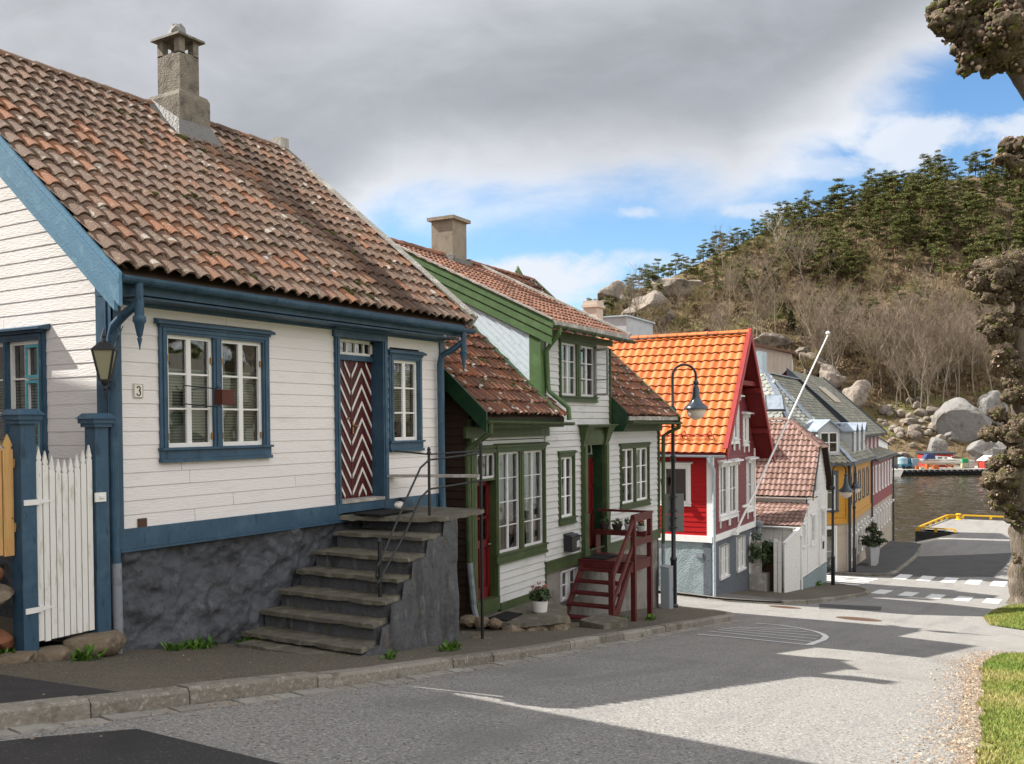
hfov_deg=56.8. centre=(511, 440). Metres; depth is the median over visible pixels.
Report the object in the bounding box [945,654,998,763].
gravel edge
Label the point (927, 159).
pine tree
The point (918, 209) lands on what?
pine tree
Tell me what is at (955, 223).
pine tree
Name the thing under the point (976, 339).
bare tree
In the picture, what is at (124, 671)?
sidewalk
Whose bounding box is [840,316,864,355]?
bare tree
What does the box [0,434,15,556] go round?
picket fence
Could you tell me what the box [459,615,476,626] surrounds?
stone
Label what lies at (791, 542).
board fence
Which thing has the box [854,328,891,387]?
bare tree
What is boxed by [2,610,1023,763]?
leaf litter
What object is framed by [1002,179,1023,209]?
pine tree
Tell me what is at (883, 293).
bare tree
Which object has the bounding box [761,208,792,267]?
birch tree
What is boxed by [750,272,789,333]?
bare tree
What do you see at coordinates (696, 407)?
street lamp
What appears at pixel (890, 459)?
window
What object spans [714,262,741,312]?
bare tree
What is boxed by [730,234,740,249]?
pine tree
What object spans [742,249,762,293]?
bare tree
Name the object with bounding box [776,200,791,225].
pine tree
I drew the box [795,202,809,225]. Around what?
pine tree
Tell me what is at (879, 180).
pine tree
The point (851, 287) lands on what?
pine tree
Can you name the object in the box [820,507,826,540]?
window
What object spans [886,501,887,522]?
window
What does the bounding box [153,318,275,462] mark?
window
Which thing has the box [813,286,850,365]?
bare tree
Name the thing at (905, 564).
kerb
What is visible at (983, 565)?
road patch
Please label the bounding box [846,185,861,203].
pine tree
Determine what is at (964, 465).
crate
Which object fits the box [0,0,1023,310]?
sky
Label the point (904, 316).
bare tree
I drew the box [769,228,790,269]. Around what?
bare tree
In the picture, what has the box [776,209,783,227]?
pine tree
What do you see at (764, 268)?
fir tree
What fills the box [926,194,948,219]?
pine tree
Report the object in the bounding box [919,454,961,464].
motorboat
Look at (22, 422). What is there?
gate post
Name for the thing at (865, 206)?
pine tree
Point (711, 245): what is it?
pine tree
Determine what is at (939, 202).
pine tree
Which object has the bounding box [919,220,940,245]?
pine tree
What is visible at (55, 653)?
boulder
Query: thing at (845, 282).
bare tree
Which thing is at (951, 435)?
boulder
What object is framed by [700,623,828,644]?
road marking
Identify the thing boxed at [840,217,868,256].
pine tree
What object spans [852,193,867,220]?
pine tree
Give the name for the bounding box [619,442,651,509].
window
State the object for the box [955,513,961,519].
bollard
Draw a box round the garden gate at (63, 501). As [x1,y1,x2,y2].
[23,445,105,640]
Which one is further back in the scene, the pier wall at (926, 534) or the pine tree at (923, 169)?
the pine tree at (923, 169)
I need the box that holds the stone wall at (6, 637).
[0,567,14,650]
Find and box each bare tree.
[605,300,623,315]
[613,283,644,314]
[615,262,649,315]
[634,302,658,321]
[641,282,661,293]
[643,301,663,334]
[649,314,672,337]
[655,300,670,330]
[665,280,693,320]
[665,324,684,337]
[667,323,677,333]
[671,301,694,330]
[688,284,700,299]
[690,285,745,334]
[691,284,712,316]
[696,304,725,330]
[705,224,730,268]
[711,297,729,334]
[713,267,733,291]
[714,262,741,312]
[715,282,727,306]
[716,254,744,299]
[724,253,742,274]
[724,265,743,290]
[728,286,748,317]
[731,261,777,337]
[732,254,751,285]
[736,243,751,261]
[738,284,776,333]
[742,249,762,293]
[742,299,761,334]
[745,237,762,263]
[746,268,764,301]
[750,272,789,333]
[757,243,790,294]
[763,236,773,261]
[764,277,777,289]
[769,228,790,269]
[773,220,789,244]
[774,219,813,297]
[776,287,835,348]
[777,257,795,292]
[778,221,798,242]
[782,281,794,309]
[786,294,824,321]
[790,276,821,315]
[792,277,822,315]
[792,313,815,348]
[793,326,816,352]
[797,293,841,347]
[797,353,818,375]
[804,311,832,346]
[804,347,818,372]
[805,327,833,376]
[806,228,829,271]
[807,345,829,374]
[810,287,865,364]
[810,322,827,350]
[811,257,828,281]
[812,305,857,362]
[812,342,843,364]
[813,251,828,276]
[813,266,840,299]
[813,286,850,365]
[813,290,846,321]
[814,319,849,358]
[815,212,833,237]
[815,299,837,351]
[818,279,841,322]
[823,247,837,276]
[823,334,852,366]
[828,323,860,367]
[833,274,858,294]
[840,285,860,316]
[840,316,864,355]
[845,280,863,322]
[846,290,871,341]
[847,291,871,324]
[847,306,884,375]
[849,325,867,352]
[852,215,870,245]
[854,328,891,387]
[856,288,874,317]
[858,299,896,375]
[858,314,897,388]
[860,263,879,295]
[860,349,882,379]
[865,235,886,273]
[866,267,887,319]
[867,317,895,349]
[868,291,922,369]
[869,268,888,297]
[873,286,900,314]
[875,323,917,401]
[875,347,922,408]
[876,306,904,364]
[878,295,897,342]
[882,303,925,359]
[882,310,936,398]
[885,355,918,409]
[887,347,912,398]
[888,297,948,392]
[888,316,910,365]
[888,320,921,364]
[889,285,926,375]
[893,296,908,341]
[896,303,931,367]
[897,280,918,302]
[900,290,930,344]
[905,245,921,267]
[905,303,937,347]
[905,312,940,389]
[906,330,943,408]
[906,351,931,406]
[907,258,942,308]
[911,339,937,413]
[912,302,936,333]
[912,341,941,383]
[913,328,948,405]
[915,213,934,245]
[916,319,944,393]
[916,331,949,396]
[917,285,937,335]
[920,313,939,362]
[922,289,979,379]
[922,312,968,379]
[927,285,970,334]
[927,321,974,393]
[928,293,948,332]
[928,316,974,404]
[930,308,972,384]
[935,306,945,338]
[936,280,964,328]
[938,270,955,306]
[939,312,978,396]
[939,324,972,397]
[940,348,963,385]
[945,294,961,315]
[947,300,967,352]
[948,288,972,319]
[951,265,966,279]
[953,324,977,374]
[955,281,974,307]
[955,295,977,321]
[956,301,979,333]
[956,306,1000,390]
[957,305,1008,394]
[961,345,994,382]
[962,306,985,370]
[963,313,984,372]
[964,311,981,364]
[968,365,980,385]
[972,301,994,314]
[973,350,990,391]
[977,303,1014,366]
[977,304,1013,346]
[1003,223,1013,238]
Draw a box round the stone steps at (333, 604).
[236,505,484,656]
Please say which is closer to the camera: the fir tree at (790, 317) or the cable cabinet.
the cable cabinet
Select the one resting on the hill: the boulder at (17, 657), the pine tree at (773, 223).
the pine tree at (773, 223)
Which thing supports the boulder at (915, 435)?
on the hill
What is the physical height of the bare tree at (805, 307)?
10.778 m
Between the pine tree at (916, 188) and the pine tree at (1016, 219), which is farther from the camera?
the pine tree at (916, 188)
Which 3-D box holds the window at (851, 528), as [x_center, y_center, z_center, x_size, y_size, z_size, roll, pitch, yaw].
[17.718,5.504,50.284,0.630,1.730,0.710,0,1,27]
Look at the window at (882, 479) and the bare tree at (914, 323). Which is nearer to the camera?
the window at (882, 479)
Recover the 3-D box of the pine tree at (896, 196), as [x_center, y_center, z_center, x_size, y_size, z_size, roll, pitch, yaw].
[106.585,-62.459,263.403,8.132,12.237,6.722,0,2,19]
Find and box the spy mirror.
[185,385,234,407]
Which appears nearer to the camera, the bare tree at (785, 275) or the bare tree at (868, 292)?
the bare tree at (868, 292)
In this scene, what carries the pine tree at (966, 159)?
on the hill
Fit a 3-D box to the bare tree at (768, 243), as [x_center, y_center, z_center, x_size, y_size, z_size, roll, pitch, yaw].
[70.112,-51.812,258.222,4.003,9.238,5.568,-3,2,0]
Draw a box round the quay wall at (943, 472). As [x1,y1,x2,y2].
[902,471,992,475]
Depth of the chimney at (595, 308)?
39.68 m
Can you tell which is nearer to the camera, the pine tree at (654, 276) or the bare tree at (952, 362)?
the bare tree at (952, 362)
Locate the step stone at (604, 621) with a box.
[579,613,627,628]
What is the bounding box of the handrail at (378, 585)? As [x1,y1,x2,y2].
[375,442,483,638]
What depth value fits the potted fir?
52.31 m
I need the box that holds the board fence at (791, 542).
[783,528,799,592]
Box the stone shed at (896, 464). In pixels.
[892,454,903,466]
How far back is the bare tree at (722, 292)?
241.85 m
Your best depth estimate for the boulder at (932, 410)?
195.44 m
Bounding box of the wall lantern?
[91,326,122,399]
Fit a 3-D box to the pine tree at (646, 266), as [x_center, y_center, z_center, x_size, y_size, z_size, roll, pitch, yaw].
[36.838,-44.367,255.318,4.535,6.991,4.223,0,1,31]
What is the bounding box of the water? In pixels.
[892,475,1007,541]
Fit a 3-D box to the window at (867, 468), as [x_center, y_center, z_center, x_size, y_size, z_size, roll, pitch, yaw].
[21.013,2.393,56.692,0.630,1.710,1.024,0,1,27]
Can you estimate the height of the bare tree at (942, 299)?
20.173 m
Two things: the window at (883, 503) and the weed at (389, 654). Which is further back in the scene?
the window at (883, 503)
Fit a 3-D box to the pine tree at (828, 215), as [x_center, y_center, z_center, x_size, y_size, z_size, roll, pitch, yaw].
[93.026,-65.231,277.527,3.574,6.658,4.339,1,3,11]
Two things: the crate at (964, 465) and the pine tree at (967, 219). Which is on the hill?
the pine tree at (967, 219)
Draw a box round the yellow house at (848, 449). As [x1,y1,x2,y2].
[756,351,876,573]
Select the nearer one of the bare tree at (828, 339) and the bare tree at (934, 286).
the bare tree at (828, 339)
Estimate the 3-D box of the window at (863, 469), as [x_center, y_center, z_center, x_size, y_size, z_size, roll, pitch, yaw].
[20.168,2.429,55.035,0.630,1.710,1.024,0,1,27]
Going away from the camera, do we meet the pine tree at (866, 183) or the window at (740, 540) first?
the window at (740, 540)
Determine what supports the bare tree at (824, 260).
on the hill
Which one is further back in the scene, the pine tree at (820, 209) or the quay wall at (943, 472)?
the pine tree at (820, 209)
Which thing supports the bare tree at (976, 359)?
on the hill
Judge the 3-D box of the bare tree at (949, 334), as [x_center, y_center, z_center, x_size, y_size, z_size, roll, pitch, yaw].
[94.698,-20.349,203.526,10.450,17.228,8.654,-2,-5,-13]
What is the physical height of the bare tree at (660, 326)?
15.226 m
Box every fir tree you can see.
[733,301,741,316]
[761,264,767,284]
[785,307,796,331]
[797,314,806,333]
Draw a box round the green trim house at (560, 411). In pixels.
[389,214,682,629]
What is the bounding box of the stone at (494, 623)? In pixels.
[488,617,501,628]
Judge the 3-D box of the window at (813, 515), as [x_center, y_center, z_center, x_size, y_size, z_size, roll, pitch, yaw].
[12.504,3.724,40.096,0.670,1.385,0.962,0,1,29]
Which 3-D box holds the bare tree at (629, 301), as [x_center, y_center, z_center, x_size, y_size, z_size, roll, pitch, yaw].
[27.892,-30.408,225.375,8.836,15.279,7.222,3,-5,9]
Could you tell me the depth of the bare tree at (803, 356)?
206.20 m
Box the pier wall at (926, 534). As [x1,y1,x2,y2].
[915,517,1003,541]
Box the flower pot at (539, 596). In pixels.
[528,581,551,612]
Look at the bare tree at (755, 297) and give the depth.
219.81 m
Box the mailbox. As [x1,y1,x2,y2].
[563,532,580,551]
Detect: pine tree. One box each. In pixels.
[602,297,615,315]
[603,305,612,315]
[623,283,639,307]
[627,277,642,293]
[634,267,644,287]
[639,269,648,284]
[640,264,653,282]
[641,280,653,294]
[644,266,658,283]
[647,271,659,288]
[651,258,665,277]
[655,280,664,293]
[659,264,666,277]
[664,267,673,276]
[666,260,676,277]
[667,252,683,274]
[677,254,685,268]
[680,259,692,278]
[687,292,696,309]
[689,258,700,274]
[696,239,709,264]
[696,245,704,260]
[698,265,708,281]
[698,284,709,300]
[706,244,717,258]
[707,255,719,273]
[709,231,724,249]
[710,267,728,298]
[715,247,724,265]
[717,232,728,253]
[721,251,734,265]
[724,236,735,252]
[726,264,740,287]
[729,228,738,243]
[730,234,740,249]
[732,265,749,294]
[733,240,742,251]
[734,227,743,243]
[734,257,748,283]
[739,229,748,243]
[740,237,753,253]
[741,241,751,259]
[743,271,762,295]
[748,228,759,244]
[749,218,758,232]
[752,218,774,250]
[752,234,762,246]
[755,236,763,253]
[762,247,777,277]
[767,216,776,232]
[767,294,786,326]
[768,263,781,286]
[769,201,783,221]
[769,216,780,237]
[775,236,802,280]
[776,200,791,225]
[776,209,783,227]
[778,221,797,246]
[778,248,795,275]
[779,205,799,233]
[784,231,806,271]
[790,215,799,230]
[792,218,805,232]
[793,198,807,214]
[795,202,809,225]
[796,209,806,223]
[797,244,811,274]
[798,217,818,251]
[801,200,817,229]
[802,190,815,213]
[804,232,818,257]
[804,238,816,262]
[807,201,827,229]
[811,247,832,282]
[813,239,829,265]
[813,278,827,299]
[815,200,824,218]
[815,217,827,236]
[817,196,829,211]
[819,212,839,239]
[821,232,837,255]
[822,194,833,212]
[822,249,835,274]
[824,207,835,222]
[825,231,850,269]
[826,177,850,213]
[826,226,842,250]
[827,193,839,211]
[830,200,849,228]
[831,209,845,232]
[831,244,856,281]
[833,291,846,315]
[834,284,861,322]
[835,188,847,200]
[835,193,851,217]
[838,197,849,213]
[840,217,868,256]
[840,249,860,283]
[844,254,857,274]
[845,249,870,285]
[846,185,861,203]
[847,198,857,212]
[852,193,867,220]
[852,216,867,242]
[856,204,873,232]
[857,189,875,219]
[857,249,871,269]
[858,182,869,202]
[859,168,880,188]
[861,182,880,204]
[865,208,873,224]
[865,297,880,324]
[867,201,892,233]
[868,218,888,242]
[869,197,888,221]
[869,221,885,238]
[872,173,885,198]
[875,186,886,208]
[875,191,891,228]
[880,225,905,262]
[881,192,894,218]
[884,170,903,203]
[884,175,905,205]
[885,194,909,232]
[887,219,905,249]
[888,287,907,316]
[890,212,914,249]
[894,197,908,218]
[900,170,907,182]
[900,247,920,271]
[901,186,922,217]
[902,179,928,218]
[903,178,915,202]
[903,209,918,228]
[904,224,920,242]
[905,205,926,240]
[905,279,927,305]
[905,289,924,316]
[906,174,923,203]
[906,194,933,231]
[910,241,923,259]
[911,186,927,213]
[911,200,923,221]
[916,153,933,179]
[917,185,932,210]
[917,226,935,254]
[918,165,929,181]
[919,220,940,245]
[920,209,940,240]
[921,178,933,189]
[922,161,948,189]
[924,175,955,206]
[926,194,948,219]
[926,242,941,272]
[928,149,943,170]
[929,228,947,260]
[930,162,951,189]
[930,244,958,281]
[931,190,949,211]
[932,213,949,241]
[933,155,947,169]
[934,196,951,217]
[934,226,952,253]
[936,167,949,191]
[940,224,953,242]
[942,162,956,179]
[945,178,963,213]
[946,158,956,179]
[946,200,960,227]
[948,216,968,246]
[952,166,961,179]
[954,175,977,195]
[955,244,981,277]
[957,171,966,189]
[957,185,967,207]
[958,196,979,225]
[958,217,978,247]
[959,191,977,222]
[959,193,986,234]
[961,249,974,269]
[962,153,980,175]
[962,196,978,225]
[964,239,997,270]
[966,180,977,199]
[966,237,983,254]
[967,151,983,176]
[968,154,981,171]
[969,203,991,231]
[971,211,995,245]
[975,149,992,173]
[976,172,982,183]
[977,198,991,220]
[979,175,996,208]
[980,164,1002,198]
[983,162,992,173]
[983,178,1003,211]
[983,194,999,213]
[983,225,1004,257]
[987,235,1007,255]
[989,215,1009,235]
[989,220,1007,240]
[989,230,1001,247]
[991,170,1003,186]
[992,236,1007,255]
[997,168,1013,196]
[1001,176,1016,197]
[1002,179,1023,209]
[1006,183,1018,203]
[1006,231,1023,247]
[1007,226,1023,249]
[1008,193,1023,214]
[1008,234,1022,250]
[1009,210,1022,230]
[1009,239,1023,249]
[1012,211,1023,246]
[1018,203,1023,226]
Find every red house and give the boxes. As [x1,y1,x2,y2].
[600,328,774,597]
[782,368,898,547]
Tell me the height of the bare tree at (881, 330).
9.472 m
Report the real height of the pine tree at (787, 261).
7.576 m
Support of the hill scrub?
on the hill
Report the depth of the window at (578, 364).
20.78 m
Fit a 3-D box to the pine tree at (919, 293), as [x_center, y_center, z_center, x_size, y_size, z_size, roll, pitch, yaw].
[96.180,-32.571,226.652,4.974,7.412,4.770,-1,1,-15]
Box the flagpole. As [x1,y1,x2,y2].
[731,331,829,534]
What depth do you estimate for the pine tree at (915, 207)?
261.41 m
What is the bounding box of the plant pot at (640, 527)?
[636,520,644,530]
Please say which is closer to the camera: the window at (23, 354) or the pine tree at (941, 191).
the window at (23, 354)
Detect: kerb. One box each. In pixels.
[0,604,734,729]
[677,594,782,604]
[779,582,870,604]
[827,541,923,575]
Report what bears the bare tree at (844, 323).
on the hill
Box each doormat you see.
[353,509,412,515]
[488,611,522,621]
[583,554,617,559]
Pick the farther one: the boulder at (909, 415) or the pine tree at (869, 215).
the pine tree at (869, 215)
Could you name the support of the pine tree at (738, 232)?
on the hill
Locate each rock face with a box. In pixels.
[597,280,634,304]
[621,290,677,322]
[646,278,704,296]
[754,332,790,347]
[799,352,836,375]
[819,364,845,387]
[842,380,870,408]
[931,397,991,441]
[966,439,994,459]
[977,390,1007,426]
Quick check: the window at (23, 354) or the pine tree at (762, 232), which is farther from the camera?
the pine tree at (762, 232)
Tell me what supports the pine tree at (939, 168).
on the hill
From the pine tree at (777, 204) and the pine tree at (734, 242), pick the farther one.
the pine tree at (777, 204)
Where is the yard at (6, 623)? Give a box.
[0,616,87,639]
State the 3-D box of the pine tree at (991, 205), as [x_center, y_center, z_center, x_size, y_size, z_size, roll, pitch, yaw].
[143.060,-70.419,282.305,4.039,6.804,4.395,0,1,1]
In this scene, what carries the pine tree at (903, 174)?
on the hill
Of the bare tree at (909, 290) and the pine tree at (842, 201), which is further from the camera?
the pine tree at (842, 201)
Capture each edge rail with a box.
[915,527,956,533]
[917,515,947,530]
[948,514,955,518]
[962,514,1003,518]
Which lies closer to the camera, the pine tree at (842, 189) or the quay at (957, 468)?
the quay at (957, 468)
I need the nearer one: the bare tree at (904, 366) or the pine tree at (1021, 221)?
the bare tree at (904, 366)
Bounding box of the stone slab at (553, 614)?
[486,602,566,627]
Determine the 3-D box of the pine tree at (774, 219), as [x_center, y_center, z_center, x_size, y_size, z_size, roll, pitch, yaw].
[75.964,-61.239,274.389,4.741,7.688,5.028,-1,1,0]
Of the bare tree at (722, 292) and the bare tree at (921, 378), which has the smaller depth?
the bare tree at (921, 378)
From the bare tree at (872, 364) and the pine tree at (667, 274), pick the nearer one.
the bare tree at (872, 364)
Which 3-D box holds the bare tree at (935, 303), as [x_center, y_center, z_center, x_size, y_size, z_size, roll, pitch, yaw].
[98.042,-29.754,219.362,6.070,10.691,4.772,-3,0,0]
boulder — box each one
[0,650,37,663]
[36,645,72,660]
[63,630,126,657]
[469,636,491,638]
[795,347,809,357]
[878,404,890,414]
[893,426,904,433]
[895,409,904,416]
[895,431,903,437]
[898,452,909,456]
[904,418,916,423]
[906,412,913,417]
[907,429,921,439]
[908,424,921,430]
[913,401,922,409]
[914,408,927,416]
[922,429,932,435]
[926,406,938,414]
[927,422,936,432]
[927,437,947,450]
[934,434,945,439]
[944,431,958,440]
[993,441,1006,454]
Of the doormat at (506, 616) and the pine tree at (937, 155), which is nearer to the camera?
the doormat at (506, 616)
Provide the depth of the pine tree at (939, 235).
253.06 m
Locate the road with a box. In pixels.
[0,544,1023,763]
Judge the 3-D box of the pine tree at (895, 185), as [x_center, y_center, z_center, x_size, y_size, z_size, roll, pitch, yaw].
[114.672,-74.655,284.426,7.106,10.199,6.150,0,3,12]
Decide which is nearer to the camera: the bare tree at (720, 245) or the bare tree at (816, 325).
the bare tree at (816, 325)
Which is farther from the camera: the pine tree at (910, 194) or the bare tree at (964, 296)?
the pine tree at (910, 194)
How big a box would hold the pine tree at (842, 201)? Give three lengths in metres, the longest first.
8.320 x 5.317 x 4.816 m
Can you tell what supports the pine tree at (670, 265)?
on the hill
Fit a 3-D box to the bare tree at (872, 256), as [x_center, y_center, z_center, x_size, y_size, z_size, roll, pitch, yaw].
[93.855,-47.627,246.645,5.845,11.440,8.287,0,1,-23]
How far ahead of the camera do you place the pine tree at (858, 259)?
243.81 m
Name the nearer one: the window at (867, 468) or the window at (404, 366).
the window at (404, 366)
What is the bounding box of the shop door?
[826,526,836,573]
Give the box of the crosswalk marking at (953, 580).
[827,574,1007,603]
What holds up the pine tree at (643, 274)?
on the hill
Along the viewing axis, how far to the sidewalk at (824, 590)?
35.76 m
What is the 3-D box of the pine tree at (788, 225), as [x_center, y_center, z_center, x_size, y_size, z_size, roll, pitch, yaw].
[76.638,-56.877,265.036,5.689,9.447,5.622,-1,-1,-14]
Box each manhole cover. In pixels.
[770,605,800,608]
[837,616,881,620]
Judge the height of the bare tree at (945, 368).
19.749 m
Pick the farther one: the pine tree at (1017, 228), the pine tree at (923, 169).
the pine tree at (923, 169)
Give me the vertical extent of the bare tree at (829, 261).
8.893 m
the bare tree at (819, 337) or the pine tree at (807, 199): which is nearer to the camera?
the bare tree at (819, 337)
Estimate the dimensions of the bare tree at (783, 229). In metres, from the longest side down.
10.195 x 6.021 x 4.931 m
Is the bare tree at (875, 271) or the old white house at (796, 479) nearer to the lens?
the old white house at (796, 479)
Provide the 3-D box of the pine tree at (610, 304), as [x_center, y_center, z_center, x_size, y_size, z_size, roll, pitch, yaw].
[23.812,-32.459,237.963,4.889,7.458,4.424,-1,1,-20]
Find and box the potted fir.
[858,522,887,565]
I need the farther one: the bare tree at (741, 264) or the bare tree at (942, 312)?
the bare tree at (741, 264)
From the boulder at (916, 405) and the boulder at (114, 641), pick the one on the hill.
the boulder at (916, 405)
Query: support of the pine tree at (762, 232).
on the hill
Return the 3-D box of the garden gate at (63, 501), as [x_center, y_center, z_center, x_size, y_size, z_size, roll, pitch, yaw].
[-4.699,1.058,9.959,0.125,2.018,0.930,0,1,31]
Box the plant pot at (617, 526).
[611,518,622,529]
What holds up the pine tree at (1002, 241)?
on the hill
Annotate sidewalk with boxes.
[0,605,725,691]
[0,674,116,702]
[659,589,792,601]
[728,583,865,600]
[829,541,920,573]
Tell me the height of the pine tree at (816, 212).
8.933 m
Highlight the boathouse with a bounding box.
[878,437,891,448]
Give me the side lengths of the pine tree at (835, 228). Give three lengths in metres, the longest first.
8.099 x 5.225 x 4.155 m
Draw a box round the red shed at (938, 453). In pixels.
[915,451,955,466]
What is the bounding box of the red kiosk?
[977,455,990,468]
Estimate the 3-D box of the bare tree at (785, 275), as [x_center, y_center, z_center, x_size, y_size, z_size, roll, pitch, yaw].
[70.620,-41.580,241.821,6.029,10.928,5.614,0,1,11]
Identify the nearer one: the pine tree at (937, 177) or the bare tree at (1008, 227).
the bare tree at (1008, 227)
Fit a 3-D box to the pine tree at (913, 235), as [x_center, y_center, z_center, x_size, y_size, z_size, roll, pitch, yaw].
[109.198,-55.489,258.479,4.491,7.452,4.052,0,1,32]
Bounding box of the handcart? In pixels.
[899,464,911,468]
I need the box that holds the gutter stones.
[0,619,739,737]
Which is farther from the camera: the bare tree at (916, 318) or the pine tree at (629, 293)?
the pine tree at (629, 293)
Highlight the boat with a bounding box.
[892,465,903,476]
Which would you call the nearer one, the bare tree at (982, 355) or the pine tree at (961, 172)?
the bare tree at (982, 355)
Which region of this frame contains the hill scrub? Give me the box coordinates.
[605,200,1023,447]
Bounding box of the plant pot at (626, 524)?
[624,517,629,530]
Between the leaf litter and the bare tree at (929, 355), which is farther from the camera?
the bare tree at (929, 355)
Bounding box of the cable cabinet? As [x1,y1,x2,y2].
[660,564,673,608]
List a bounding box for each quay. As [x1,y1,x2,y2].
[892,466,990,471]
[920,519,1010,548]
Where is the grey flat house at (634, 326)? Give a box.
[603,315,654,340]
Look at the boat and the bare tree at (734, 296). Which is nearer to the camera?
the boat
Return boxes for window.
[0,324,50,462]
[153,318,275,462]
[388,348,426,451]
[477,442,549,565]
[557,450,577,525]
[558,338,608,402]
[560,566,577,601]
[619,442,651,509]
[660,461,692,505]
[717,459,734,527]
[719,543,730,580]
[729,458,743,524]
[732,395,744,449]
[736,534,746,572]
[742,411,753,452]
[745,456,758,518]
[802,522,806,548]
[803,512,817,546]
[814,464,820,496]
[816,471,838,511]
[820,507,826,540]
[851,528,852,560]
[857,523,859,554]
[858,469,860,500]
[860,520,862,550]
[862,468,865,497]
[864,518,865,547]
[866,466,869,495]
[870,465,877,492]
[870,466,874,494]
[878,463,880,490]
[878,507,879,530]
[881,462,883,488]
[881,505,882,527]
[883,503,884,525]
[884,461,886,486]
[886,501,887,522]
[887,460,889,485]
[890,459,891,483]
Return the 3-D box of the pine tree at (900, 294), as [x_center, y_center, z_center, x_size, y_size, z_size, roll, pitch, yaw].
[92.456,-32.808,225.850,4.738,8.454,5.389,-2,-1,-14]
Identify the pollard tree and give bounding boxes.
[924,0,1023,178]
[965,248,1023,604]
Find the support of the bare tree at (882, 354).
on the hill
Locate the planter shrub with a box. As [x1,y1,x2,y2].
[748,531,773,590]
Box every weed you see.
[0,648,28,653]
[67,643,108,661]
[160,639,188,650]
[185,633,223,649]
[236,625,262,642]
[380,647,397,659]
[437,639,461,651]
[644,613,655,620]
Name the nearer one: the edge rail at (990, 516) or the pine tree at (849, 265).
the edge rail at (990, 516)
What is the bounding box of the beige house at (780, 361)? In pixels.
[699,327,795,374]
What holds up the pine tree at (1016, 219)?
on the hill
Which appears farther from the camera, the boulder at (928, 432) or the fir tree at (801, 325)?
the fir tree at (801, 325)
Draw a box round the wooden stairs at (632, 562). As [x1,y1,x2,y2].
[566,508,652,621]
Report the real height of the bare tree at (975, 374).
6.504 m
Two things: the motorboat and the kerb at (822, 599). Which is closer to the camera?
the kerb at (822, 599)
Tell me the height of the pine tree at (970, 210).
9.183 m
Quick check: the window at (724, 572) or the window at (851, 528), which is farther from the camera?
the window at (851, 528)
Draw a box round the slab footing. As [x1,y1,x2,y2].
[501,615,570,630]
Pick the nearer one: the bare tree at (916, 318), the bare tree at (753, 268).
the bare tree at (916, 318)
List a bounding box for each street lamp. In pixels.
[670,363,707,607]
[830,463,853,584]
[851,465,861,571]
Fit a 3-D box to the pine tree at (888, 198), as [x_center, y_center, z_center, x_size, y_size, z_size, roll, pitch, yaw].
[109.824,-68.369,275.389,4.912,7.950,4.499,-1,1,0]
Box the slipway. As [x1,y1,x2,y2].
[914,533,957,542]
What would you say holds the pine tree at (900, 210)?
on the hill
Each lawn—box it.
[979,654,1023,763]
[991,611,1023,628]
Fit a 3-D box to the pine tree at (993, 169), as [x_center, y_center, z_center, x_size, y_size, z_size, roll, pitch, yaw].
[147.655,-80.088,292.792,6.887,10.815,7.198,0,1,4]
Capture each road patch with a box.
[0,729,279,763]
[819,553,1011,610]
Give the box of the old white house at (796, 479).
[754,417,831,589]
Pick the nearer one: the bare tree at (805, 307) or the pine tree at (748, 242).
the bare tree at (805, 307)
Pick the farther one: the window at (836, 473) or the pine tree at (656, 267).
the pine tree at (656, 267)
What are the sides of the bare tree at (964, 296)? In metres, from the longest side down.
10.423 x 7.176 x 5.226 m
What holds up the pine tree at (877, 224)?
on the hill
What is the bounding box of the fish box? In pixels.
[911,458,918,468]
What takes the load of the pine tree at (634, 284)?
on the hill
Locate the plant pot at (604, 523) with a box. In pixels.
[600,516,609,529]
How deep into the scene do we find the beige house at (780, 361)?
74.33 m
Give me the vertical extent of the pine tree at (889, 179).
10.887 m
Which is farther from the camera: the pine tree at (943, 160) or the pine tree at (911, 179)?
the pine tree at (943, 160)
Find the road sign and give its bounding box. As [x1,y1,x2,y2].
[665,494,683,531]
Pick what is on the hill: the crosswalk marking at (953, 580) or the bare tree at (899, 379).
the bare tree at (899, 379)
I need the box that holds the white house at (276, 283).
[0,23,478,653]
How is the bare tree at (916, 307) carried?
on the hill
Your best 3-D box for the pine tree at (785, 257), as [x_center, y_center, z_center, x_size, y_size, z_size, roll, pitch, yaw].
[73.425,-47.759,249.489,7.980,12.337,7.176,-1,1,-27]
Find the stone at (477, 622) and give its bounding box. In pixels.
[474,616,488,628]
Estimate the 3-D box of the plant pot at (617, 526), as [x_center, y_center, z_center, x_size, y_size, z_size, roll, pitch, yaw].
[2.357,1.860,21.269,0.268,0.278,0.254,0,1,31]
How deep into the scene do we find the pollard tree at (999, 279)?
36.03 m
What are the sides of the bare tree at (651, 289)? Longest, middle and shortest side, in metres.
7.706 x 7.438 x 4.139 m
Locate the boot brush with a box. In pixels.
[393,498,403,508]
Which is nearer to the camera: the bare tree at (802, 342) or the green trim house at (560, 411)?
the green trim house at (560, 411)
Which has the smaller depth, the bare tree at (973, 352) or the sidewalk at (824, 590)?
the sidewalk at (824, 590)
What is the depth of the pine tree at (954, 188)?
277.79 m
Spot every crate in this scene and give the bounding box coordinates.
[931,465,939,468]
[961,463,967,467]
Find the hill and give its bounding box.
[611,177,1022,465]
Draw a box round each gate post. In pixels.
[0,409,44,650]
[75,413,116,632]
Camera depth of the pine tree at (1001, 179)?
299.46 m
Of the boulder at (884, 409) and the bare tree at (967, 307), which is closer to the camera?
the boulder at (884, 409)
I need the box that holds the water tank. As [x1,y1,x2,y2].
[898,457,907,463]
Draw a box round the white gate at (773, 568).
[749,537,781,592]
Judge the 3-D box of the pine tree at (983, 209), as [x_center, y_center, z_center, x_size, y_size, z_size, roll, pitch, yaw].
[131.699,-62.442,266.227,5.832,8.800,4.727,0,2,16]

